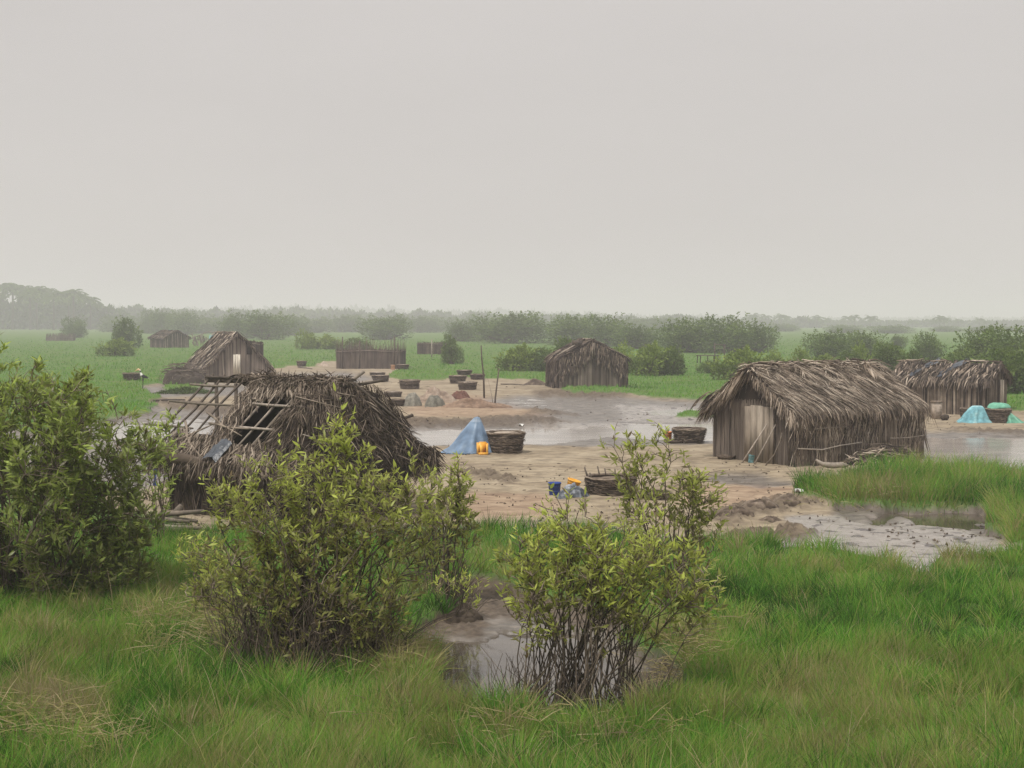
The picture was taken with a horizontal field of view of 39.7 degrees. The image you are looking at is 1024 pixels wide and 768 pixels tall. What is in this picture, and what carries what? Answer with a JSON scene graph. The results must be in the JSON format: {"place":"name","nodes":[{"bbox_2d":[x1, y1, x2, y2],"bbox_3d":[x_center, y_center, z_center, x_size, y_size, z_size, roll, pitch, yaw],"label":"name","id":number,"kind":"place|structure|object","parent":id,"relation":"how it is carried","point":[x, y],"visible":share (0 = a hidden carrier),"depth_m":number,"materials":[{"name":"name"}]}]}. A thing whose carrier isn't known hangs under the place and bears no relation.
{"place":"outdoors","nodes":[
{"label":"outdoors","id":0,"kind":"place"},
{"bbox_2d":[0,327,1023,765],"bbox_3d":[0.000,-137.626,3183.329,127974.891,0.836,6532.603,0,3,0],"label":"ground","id":1,"kind":"structure","parent":0,"point":[516,483],"depth_m":42.69,"materials":[{"name":"soil"}]},
{"bbox_2d":[0,283,27,329],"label":"palm tree","id":2,"kind":"object","parent":1,"relation":"on","point":[13,288],"visible":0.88,"depth_m":668.23,"materials":[{"name":"green plant"}]},
{"bbox_2d":[21,286,52,329],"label":"palm tree","id":3,"kind":"object","parent":1,"relation":"on","point":[39,289],"visible":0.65,"depth_m":657.52,"materials":[{"name":"green plant"}]},
{"bbox_2d":[46,333,75,340],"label":"reed fence","id":4,"kind":"object","parent":1,"relation":"on","point":[61,337],"visible":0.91,"depth_m":292.92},
{"bbox_2d":[0,296,136,328],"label":"woods","id":5,"kind":"object","parent":1,"relation":"on","point":[21,316],"visible":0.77,"depth_m":689.08,"materials":[{"name":"green plant"}]},
{"bbox_2d":[59,315,88,337],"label":"tree","id":6,"kind":"object","parent":1,"relation":"on","point":[71,328],"visible":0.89,"depth_m":344.45,"materials":[{"name":"green plant"}]},
{"bbox_2d":[61,289,90,323],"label":"palm tree","id":7,"kind":"object","parent":1,"relation":"on","point":[73,292],"visible":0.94,"depth_m":646.16,"materials":[{"name":"green plant"}]},
{"bbox_2d":[0,332,175,603],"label":"mangrove shrub","id":8,"kind":"object","parent":1,"relation":"on","point":[62,465],"visible":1,"depth_m":20.42,"materials":[{"name":"green plant"}]},
{"bbox_2d":[78,297,103,329],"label":"palm tree","id":9,"kind":"object","parent":1,"relation":"on","point":[91,302],"visible":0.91,"depth_m":657.62,"materials":[{"name":"green plant"}]},
{"bbox_2d":[96,313,130,331],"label":"tree","id":10,"kind":"object","parent":1,"relation":"on","point":[108,327],"visible":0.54,"depth_m":525.98,"materials":[{"name":"green plant"}]},
{"bbox_2d":[90,336,137,355],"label":"bush","id":11,"kind":"object","parent":1,"relation":"on","point":[118,347],"visible":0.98,"depth_m":165.97,"materials":[{"name":"green plant"}]},
{"bbox_2d":[109,315,143,347],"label":"tree","id":12,"kind":"object","parent":1,"relation":"on","point":[128,333],"visible":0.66,"depth_m":214.35,"materials":[{"name":"green plant"}]},
{"bbox_2d":[140,306,156,333],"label":"tree","id":13,"kind":"object","parent":1,"relation":"on","point":[146,324],"visible":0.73,"depth_m":459.58,"materials":[{"name":"green plant"}]},
{"bbox_2d":[131,405,185,543],"bbox_3d":[-6.250,1.626,25.063,1.165,2.540,0.911,2,3,38],"label":"mangrove shrub","id":14,"kind":"object","parent":1,"relation":"on","point":[160,484],"visible":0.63,"depth_m":25.04,"materials":[{"name":"green plant"}]},
{"bbox_2d":[149,307,180,332],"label":"tree","id":15,"kind":"object","parent":1,"relation":"on","point":[159,319],"visible":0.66,"depth_m":438.10,"materials":[{"name":"green plant"}]},
{"bbox_2d":[147,330,190,347],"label":"thatched hut","id":16,"kind":"object","parent":1,"relation":"on","point":[169,338],"visible":0.99,"depth_m":218.83,"materials":[{"name":"wood"}]},
{"bbox_2d":[156,363,208,384],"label":"stick pile","id":17,"kind":"object","parent":1,"relation":"on","point":[183,375],"visible":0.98,"depth_m":92.01,"materials":[{"name":"wood"}]},
{"bbox_2d":[162,310,202,334],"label":"tree","id":18,"kind":"object","parent":1,"relation":"on","point":[184,323],"visible":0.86,"depth_m":418.87,"materials":[{"name":"green plant"}]},
{"bbox_2d":[155,385,214,393],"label":"earth mound","id":19,"kind":"object","parent":1,"relation":"on","point":[184,390],"visible":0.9,"depth_m":82.80,"materials":[{"name":"plant"}]},
{"bbox_2d":[173,313,221,333],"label":"tree","id":20,"kind":"object","parent":1,"relation":"on","point":[206,324],"visible":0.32,"depth_m":464.78,"materials":[{"name":"green plant"}]},
{"bbox_2d":[170,530,259,614],"bbox_3d":[-3.912,2.583,18.955,1.187,1.276,1.006,0,3,0],"label":"mangrove shrub","id":21,"kind":"object","parent":1,"relation":"on","point":[195,581],"visible":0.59,"depth_m":18.85,"materials":[{"name":"green plant"}]},
{"bbox_2d":[118,304,325,322],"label":"woods","id":22,"kind":"object","parent":1,"relation":"on","point":[139,308],"visible":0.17,"depth_m":818.12,"materials":[{"name":"green plant"}]},
{"bbox_2d":[183,331,274,377],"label":"thatched hut","id":23,"kind":"object","parent":1,"relation":"on","point":[218,353],"visible":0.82,"depth_m":102.89,"materials":[{"name":"brown wood"}]},
{"bbox_2d":[213,309,257,338],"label":"tree","id":24,"kind":"object","parent":1,"relation":"on","point":[231,325],"visible":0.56,"depth_m":331.67,"materials":[{"name":"green plant"}]},
{"bbox_2d":[238,309,298,339],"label":"tree","id":25,"kind":"object","parent":1,"relation":"on","point":[262,328],"visible":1,"depth_m":310.48,"materials":[{"name":"green plant"}]},
{"bbox_2d":[278,314,312,335],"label":"tree","id":26,"kind":"object","parent":1,"relation":"on","point":[302,325],"visible":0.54,"depth_m":401.47,"materials":[{"name":"green plant"}]},
{"bbox_2d":[144,367,448,523],"bbox_3d":[-5.094,1.426,31.573,6.681,3.709,4.972,2,3,42],"label":"ruined hut","id":27,"kind":"object","parent":1,"relation":"on","point":[290,408],"visible":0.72,"depth_m":30.33,"materials":[{"name":"plant"}]},
{"bbox_2d":[294,328,319,349],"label":"bush","id":28,"kind":"object","parent":1,"relation":"on","point":[307,341],"visible":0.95,"depth_m":204.98,"materials":[{"name":"green plant"}]},
{"bbox_2d":[299,316,336,332],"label":"tree","id":29,"kind":"object","parent":1,"relation":"on","point":[318,326],"visible":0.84,"depth_m":490.56,"materials":[{"name":"green plant"}]},
{"bbox_2d":[181,382,466,677],"bbox_3d":[-2.188,1.664,16.438,3.360,3.344,2.064,0,3,0],"label":"mangrove shrub","id":30,"kind":"object","parent":1,"relation":"on","point":[287,622],"visible":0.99,"depth_m":16.28,"materials":[{"name":"green plant"}]},
{"bbox_2d":[315,333,343,349],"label":"bush","id":31,"kind":"object","parent":1,"relation":"on","point":[326,341],"visible":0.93,"depth_m":205.06,"materials":[{"name":"green plant"}]},
{"bbox_2d":[321,313,369,331],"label":"tree","id":32,"kind":"object","parent":1,"relation":"on","point":[337,320],"visible":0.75,"depth_m":517.16,"materials":[{"name":"green plant"}]},
{"bbox_2d":[335,336,371,349],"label":"bush","id":33,"kind":"object","parent":1,"relation":"on","point":[355,342],"visible":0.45,"depth_m":185.05,"materials":[{"name":"green plant"}]},
{"bbox_2d":[335,336,405,368],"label":"stick enclosure","id":34,"kind":"object","parent":1,"relation":"on","point":[349,357],"visible":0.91,"depth_m":123.70,"materials":[{"name":"wood"}]},
{"bbox_2d":[352,313,414,339],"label":"tree","id":35,"kind":"object","parent":1,"relation":"on","point":[380,330],"visible":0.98,"depth_m":310.50,"materials":[{"name":"green plant"}]},
{"bbox_2d":[399,379,420,388],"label":"woven basket","id":36,"kind":"object","parent":1,"relation":"on","point":[409,384],"visible":1,"depth_m":86.46,"materials":[{"name":"wicker"}]},
{"bbox_2d":[403,392,421,405],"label":"bundled sack","id":37,"kind":"object","parent":1,"relation":"on","point":[413,398],"visible":0.99,"depth_m":69.72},
{"bbox_2d":[402,314,448,332],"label":"tree","id":38,"kind":"object","parent":1,"relation":"on","point":[421,324],"visible":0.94,"depth_m":498.02,"materials":[{"name":"green plant"}]},
{"bbox_2d":[417,341,449,353],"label":"stick enclosure","id":39,"kind":"object","parent":1,"relation":"on","point":[424,347],"visible":0.66,"depth_m":175.30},
{"bbox_2d":[424,395,444,406],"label":"bundled sack","id":40,"kind":"object","parent":1,"relation":"on","point":[434,401],"visible":0.97,"depth_m":69.28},
{"bbox_2d":[420,386,456,402],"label":"sand mound","id":41,"kind":"object","parent":1,"relation":"on","point":[445,396],"visible":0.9,"depth_m":72.57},
{"bbox_2d":[389,451,493,596],"bbox_3d":[-1.096,2.078,21.178,1.655,2.203,0.971,0,3,0],"label":"mangrove shrub","id":42,"kind":"object","parent":1,"relation":"on","point":[457,497],"visible":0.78,"depth_m":21.11,"materials":[{"name":"green plant"}]},
{"bbox_2d":[440,332,464,363],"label":"bush","id":43,"kind":"object","parent":1,"relation":"on","point":[453,348],"visible":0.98,"depth_m":135.95,"materials":[{"name":"green plant"}]},
{"bbox_2d":[419,554,500,618],"bbox_3d":[-0.736,2.900,20.099,1.288,0.999,0.926,0,3,0],"label":"mangrove shrub","id":44,"kind":"object","parent":1,"relation":"on","point":[462,600],"visible":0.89,"depth_m":20.09,"materials":[{"name":"green plant"}]},
{"bbox_2d":[443,317,478,341],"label":"tree","id":45,"kind":"object","parent":1,"relation":"on","point":[464,333],"visible":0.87,"depth_m":283.30,"materials":[{"name":"green plant"}]},
{"bbox_2d":[445,603,482,622],"bbox_3d":[-0.744,3.230,20.100,0.699,0.291,0.321,0,3,0],"label":"mud clump","id":46,"kind":"object","parent":1,"relation":"on","point":[460,617],"visible":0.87,"depth_m":19.98,"materials":[{"name":"brown soil"}]},
{"bbox_2d":[441,417,491,453],"bbox_3d":[-1.352,1.622,45.358,1.889,1.157,1.411,0,3,0],"label":"covered heap","id":47,"kind":"object","parent":1,"relation":"on","point":[471,435],"visible":0.96,"depth_m":45.12,"materials":[{"name":"plastic"}]},
{"bbox_2d":[457,381,476,389],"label":"woven basket","id":48,"kind":"object","parent":1,"relation":"on","point":[467,385],"visible":1,"depth_m":85.67,"materials":[{"name":"wicker"}]},
{"bbox_2d":[441,398,512,407],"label":"earth mound","id":49,"kind":"object","parent":1,"relation":"on","point":[470,403],"visible":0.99,"depth_m":68.51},
{"bbox_2d":[470,315,505,341],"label":"tree","id":50,"kind":"object","parent":1,"relation":"on","point":[487,324],"visible":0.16,"depth_m":275.47,"materials":[{"name":"green plant"}]},
{"bbox_2d":[486,430,525,453],"bbox_3d":[-0.166,1.850,45.112,1.289,0.718,1.282,-1,3,-18],"label":"woven basket","id":51,"kind":"object","parent":1,"relation":"on","point":[506,441],"visible":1,"depth_m":44.68,"materials":[{"name":"wicker"}]},
{"bbox_2d":[470,310,551,343],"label":"tree","id":52,"kind":"object","parent":1,"relation":"on","point":[514,326],"visible":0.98,"depth_m":259.57,"materials":[{"name":"green plant"}]},
{"bbox_2d":[0,338,1023,767],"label":"grass","id":53,"kind":"structure","parent":1,"relation":"on","point":[842,708],"depth_m":15.43,"materials":[{"name":"plant"}]},
{"bbox_2d":[491,342,539,370],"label":"bush","id":54,"kind":"object","parent":1,"relation":"on","point":[516,359],"visible":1,"depth_m":117.31,"materials":[{"name":"green plant"}]},
{"bbox_2d":[524,345,556,371],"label":"bush","id":55,"kind":"object","parent":1,"relation":"on","point":[538,366],"visible":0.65,"depth_m":117.27,"materials":[{"name":"green plant"}]},
{"bbox_2d":[80,382,1003,547],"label":"twig litter","id":56,"kind":"object","parent":1,"relation":"on","point":[1000,537],"visible":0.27,"depth_m":31.07,"materials":[{"name":"wood"}]},
{"bbox_2d":[112,303,1023,322],"bbox_3d":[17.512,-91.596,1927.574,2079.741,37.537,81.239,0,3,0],"label":"woods","id":57,"kind":"object","parent":1,"relation":"on","point":[367,309],"visible":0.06,"depth_m":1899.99,"materials":[{"name":"green plant"}]},
{"bbox_2d":[556,482,589,498],"bbox_3d":[1.459,2.545,33.799,0.834,0.414,0.470,0,3,0],"label":"plastic heap","id":58,"kind":"object","parent":1,"relation":"on","point":[576,491],"visible":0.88,"depth_m":33.66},
{"bbox_2d":[542,313,606,344],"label":"tree","id":59,"kind":"object","parent":1,"relation":"on","point":[574,330],"visible":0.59,"depth_m":240.09,"materials":[{"name":"green plant"}]},
{"bbox_2d":[422,483,728,715],"bbox_3d":[0.678,2.510,15.379,3.340,2.942,2.239,0,3,0],"label":"mangrove shrub","id":60,"kind":"object","parent":1,"relation":"on","point":[597,555],"visible":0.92,"depth_m":15.16,"materials":[{"name":"green plant"}]},
{"bbox_2d":[541,338,633,387],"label":"thatched hut","id":61,"kind":"object","parent":1,"relation":"on","point":[585,361],"visible":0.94,"depth_m":86.74,"materials":[{"name":"plant"}]},
{"bbox_2d":[578,312,631,346],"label":"tree","id":62,"kind":"object","parent":1,"relation":"on","point":[599,333],"visible":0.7,"depth_m":229.20,"materials":[{"name":"green plant"}]},
{"bbox_2d":[583,466,637,495],"bbox_3d":[2.405,2.355,34.389,1.342,0.686,1.342,0,3,-6],"label":"woven basket","id":63,"kind":"object","parent":1,"relation":"on","point":[602,484],"visible":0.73,"depth_m":33.95,"materials":[{"name":"wicker"}]},
{"bbox_2d":[612,338,634,372],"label":"bush","id":64,"kind":"object","parent":1,"relation":"on","point":[622,349],"visible":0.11,"depth_m":112.42,"materials":[{"name":"green plant"}]},
{"bbox_2d":[610,322,671,348],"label":"tree","id":65,"kind":"object","parent":1,"relation":"on","point":[638,336],"visible":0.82,"depth_m":209.06,"materials":[{"name":"green plant"}]},
{"bbox_2d":[620,315,667,331],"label":"tree","id":66,"kind":"object","parent":1,"relation":"on","point":[649,323],"visible":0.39,"depth_m":529.14,"materials":[{"name":"green plant"}]},
{"bbox_2d":[627,339,671,375],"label":"bush","id":67,"kind":"object","parent":1,"relation":"on","point":[650,358],"visible":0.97,"depth_m":106.76,"materials":[{"name":"green plant"}]},
{"bbox_2d":[597,419,732,590],"bbox_3d":[2.196,1.847,20.453,1.920,2.661,1.102,1,3,13],"label":"mangrove shrub","id":68,"kind":"object","parent":1,"relation":"on","point":[691,483],"visible":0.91,"depth_m":20.44,"materials":[{"name":"green plant"}]},
{"bbox_2d":[658,345,687,375],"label":"bush","id":69,"kind":"object","parent":1,"relation":"on","point":[675,365],"visible":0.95,"depth_m":106.80,"materials":[{"name":"green plant"}]},
{"bbox_2d":[539,313,826,327],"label":"woods","id":70,"kind":"object","parent":1,"relation":"on","point":[802,321],"visible":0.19,"depth_m":848.31,"materials":[{"name":"green plant"}]},
{"bbox_2d":[653,316,718,352],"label":"tree","id":71,"kind":"object","parent":1,"relation":"on","point":[684,334],"visible":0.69,"depth_m":184.29,"materials":[{"name":"green plant"}]},
{"bbox_2d":[671,426,706,443],"bbox_3d":[6.200,1.797,49.643,1.298,0.577,1.287,2,4,43],"label":"woven basket","id":72,"kind":"object","parent":1,"relation":"on","point":[685,435],"visible":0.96,"depth_m":49.19,"materials":[{"name":"wicker"}]},
{"bbox_2d":[691,311,760,353],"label":"tree","id":73,"kind":"object","parent":1,"relation":"on","point":[729,336],"visible":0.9,"depth_m":181.49,"materials":[{"name":"green plant"}]},
{"bbox_2d":[704,344,766,379],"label":"bush","id":74,"kind":"object","parent":1,"relation":"on","point":[731,362],"visible":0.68,"depth_m":98.13,"materials":[{"name":"green plant"}]},
{"bbox_2d":[717,504,754,516],"bbox_3d":[4.751,2.681,30.227,0.821,0.256,0.367,0,3,0],"label":"earth clod","id":75,"kind":"object","parent":1,"relation":"on","point":[736,508],"visible":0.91,"depth_m":30.14,"materials":[{"name":"soil"}]},
{"bbox_2d":[741,497,778,509],"bbox_3d":[5.455,2.640,31.196,0.932,0.277,0.547,0,3,0],"label":"earth clod","id":76,"kind":"object","parent":1,"relation":"on","point":[763,503],"visible":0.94,"depth_m":31.11,"materials":[{"name":"soil"}]},
{"bbox_2d":[743,320,781,352],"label":"tree","id":77,"kind":"object","parent":1,"relation":"on","point":[769,339],"visible":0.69,"depth_m":185.31,"materials":[{"name":"green plant"}]},
{"bbox_2d":[756,349,787,361],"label":"bush","id":78,"kind":"object","parent":1,"relation":"on","point":[769,357],"visible":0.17,"depth_m":109.76,"materials":[{"name":"green plant"}]},
{"bbox_2d":[765,322,801,331],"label":"tree","id":79,"kind":"object","parent":1,"relation":"on","point":[788,327],"visible":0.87,"depth_m":552.87,"materials":[{"name":"green plant"}]},
{"bbox_2d":[773,492,800,505],"bbox_3d":[6.184,2.583,31.923,0.707,0.293,0.312,0,3,0],"label":"earth clod","id":80,"kind":"object","parent":1,"relation":"on","point":[790,498],"visible":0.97,"depth_m":31.84,"materials":[{"name":"soil"}]},
{"bbox_2d":[785,344,809,363],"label":"bush","id":81,"kind":"object","parent":1,"relation":"on","point":[799,353],"visible":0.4,"depth_m":109.57,"materials":[{"name":"green plant"}]},
{"bbox_2d":[690,356,938,466],"bbox_3d":[9.190,0.925,43.641,6.874,3.671,4.546,-2,3,-35],"label":"thatched hut","id":82,"kind":"object","parent":1,"relation":"on","point":[836,410],"visible":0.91,"depth_m":42.27,"materials":[{"name":"plant"}]},
{"bbox_2d":[744,405,774,463],"bbox_3d":[7.292,1.497,41.814,0.041,1.720,1.238,-2,3,-35],"label":"plank door","id":83,"kind":"structure","parent":82,"relation":"in","point":[756,417],"depth_m":41.81,"materials":[{"name":"wood"}]},
{"bbox_2d":[799,327,854,357],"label":"tree","id":84,"kind":"object","parent":1,"relation":"on","point":[830,346],"visible":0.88,"depth_m":150.52,"materials":[{"name":"green plant"}]},
{"bbox_2d":[823,324,865,332],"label":"tree","id":85,"kind":"object","parent":1,"relation":"on","point":[844,327],"visible":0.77,"depth_m":485.17,"materials":[{"name":"green plant"}]},
{"bbox_2d":[841,451,873,465],"bbox_3d":[9.978,2.322,41.197,1.196,0.742,0.969,-1,3,-20],"label":"frond heap","id":86,"kind":"object","parent":1,"relation":"on","point":[854,457],"visible":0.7,"depth_m":41.03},
{"bbox_2d":[851,340,872,360],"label":"bush","id":87,"kind":"object","parent":1,"relation":"on","point":[859,351],"visible":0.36,"depth_m":109.74,"materials":[{"name":"green plant"}]},
{"bbox_2d":[845,329,888,356],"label":"tree","id":88,"kind":"object","parent":1,"relation":"on","point":[869,342],"visible":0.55,"depth_m":160.55,"materials":[{"name":"green plant"}]},
{"bbox_2d":[867,340,905,370],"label":"bush","id":89,"kind":"object","parent":1,"relation":"on","point":[890,353],"visible":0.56,"depth_m":104.34,"materials":[{"name":"green plant"}]},
{"bbox_2d":[855,443,921,463],"bbox_3d":[11.000,2.114,41.923,2.874,0.769,1.661,-2,3,-32],"label":"frond heap","id":90,"kind":"object","parent":1,"relation":"on","point":[870,451],"visible":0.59,"depth_m":41.62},
{"bbox_2d":[864,324,918,333],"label":"tree","id":91,"kind":"object","parent":1,"relation":"on","point":[894,329],"visible":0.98,"depth_m":466.64,"materials":[{"name":"green plant"}]},
{"bbox_2d":[776,319,1023,326],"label":"woods","id":92,"kind":"object","parent":1,"relation":"on","point":[926,322],"visible":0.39,"depth_m":897.95,"materials":[{"name":"green plant"}]},
{"bbox_2d":[893,348,928,367],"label":"bush","id":93,"kind":"object","parent":1,"relation":"on","point":[908,355],"visible":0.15,"depth_m":101.60,"materials":[{"name":"green plant"}]},
{"bbox_2d":[909,329,950,362],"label":"tree","id":94,"kind":"object","parent":1,"relation":"on","point":[931,349],"visible":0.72,"depth_m":133.71,"materials":[{"name":"green plant"}]},
{"bbox_2d":[930,401,942,418],"bbox_3d":[18.078,1.103,60.417,0.420,0.765,0.360,-1,3,-17],"label":"salt sack","id":95,"kind":"object","parent":1,"relation":"on","point":[936,409],"visible":0.93,"depth_m":60.28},
{"bbox_2d":[893,357,1014,414],"bbox_3d":[20.131,0.050,65.170,5.056,2.574,4.260,2,3,35],"label":"thatched hut","id":96,"kind":"object","parent":1,"relation":"on","point":[955,386],"visible":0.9,"depth_m":63.94,"materials":[{"name":"plant"}]},
{"bbox_2d":[939,348,983,362],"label":"bush","id":97,"kind":"object","parent":1,"relation":"on","point":[962,355],"visible":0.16,"depth_m":96.36,"materials":[{"name":"green plant"}]},
{"bbox_2d":[957,406,991,422],"bbox_3d":[19.128,1.257,58.617,1.628,0.722,1.234,0,3,0],"label":"covered heap","id":98,"kind":"object","parent":1,"relation":"on","point":[975,414],"visible":1,"depth_m":58.32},
{"bbox_2d":[949,325,1011,359],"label":"tree","id":99,"kind":"object","parent":1,"relation":"on","point":[974,343],"visible":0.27,"depth_m":111.96,"materials":[{"name":"green plant"}]},
{"bbox_2d":[970,343,1023,393],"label":"bush","id":100,"kind":"object","parent":1,"relation":"on","point":[1009,363],"visible":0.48,"depth_m":79.64,"materials":[{"name":"green plant"}]},
{"bbox_2d":[984,408,1011,422],"bbox_3d":[20.010,1.294,58.404,1.118,0.632,1.112,1,3,26],"label":"woven basket","id":101,"kind":"object","parent":1,"relation":"on","point":[999,415],"visible":1,"depth_m":57.98,"materials":[{"name":"wicker"}]},
{"bbox_2d":[977,321,1023,363],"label":"tree","id":102,"kind":"object","parent":1,"relation":"on","point":[1012,340],"visible":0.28,"depth_m":107.07,"materials":[{"name":"green plant"}]},
{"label":"firewood log","id":103,"kind":"object","parent":1,"relation":"on","visible":0},
{"bbox_2d":[174,517,197,522],"bbox_3d":[-6.180,2.575,26.925,0.468,0.100,0.098,0,3,10],"label":"firewood log","id":104,"kind":"object","parent":103,"relation":"on","point":[194,520],"visible":0.58,"depth_m":26.89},
{"bbox_2d":[159,509,204,516],"bbox_3d":[-6.246,2.450,26.861,0.834,0.150,0.117,0,3,-4],"label":"firewood log","id":105,"kind":"object","parent":104,"relation":"on","point":[180,513],"visible":0.7,"depth_m":26.82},
{"bbox_2d":[0,0,1023,318],"label":"sky","id":106,"kind":"structure","parent":0,"point":[793,158],"materials":[{"name":"grey"}]},
{"bbox_2d":[95,392,1023,482],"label":"water","id":107,"kind":"structure","parent":0,"point":[1008,448],"depth_m":52.13,"materials":[{"name":"liquid"}]},
{"bbox_2d":[431,513,985,713],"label":"water","id":108,"kind":"structure","parent":0,"point":[474,658],"depth_m":18.13,"materials":[{"name":"liquid"}]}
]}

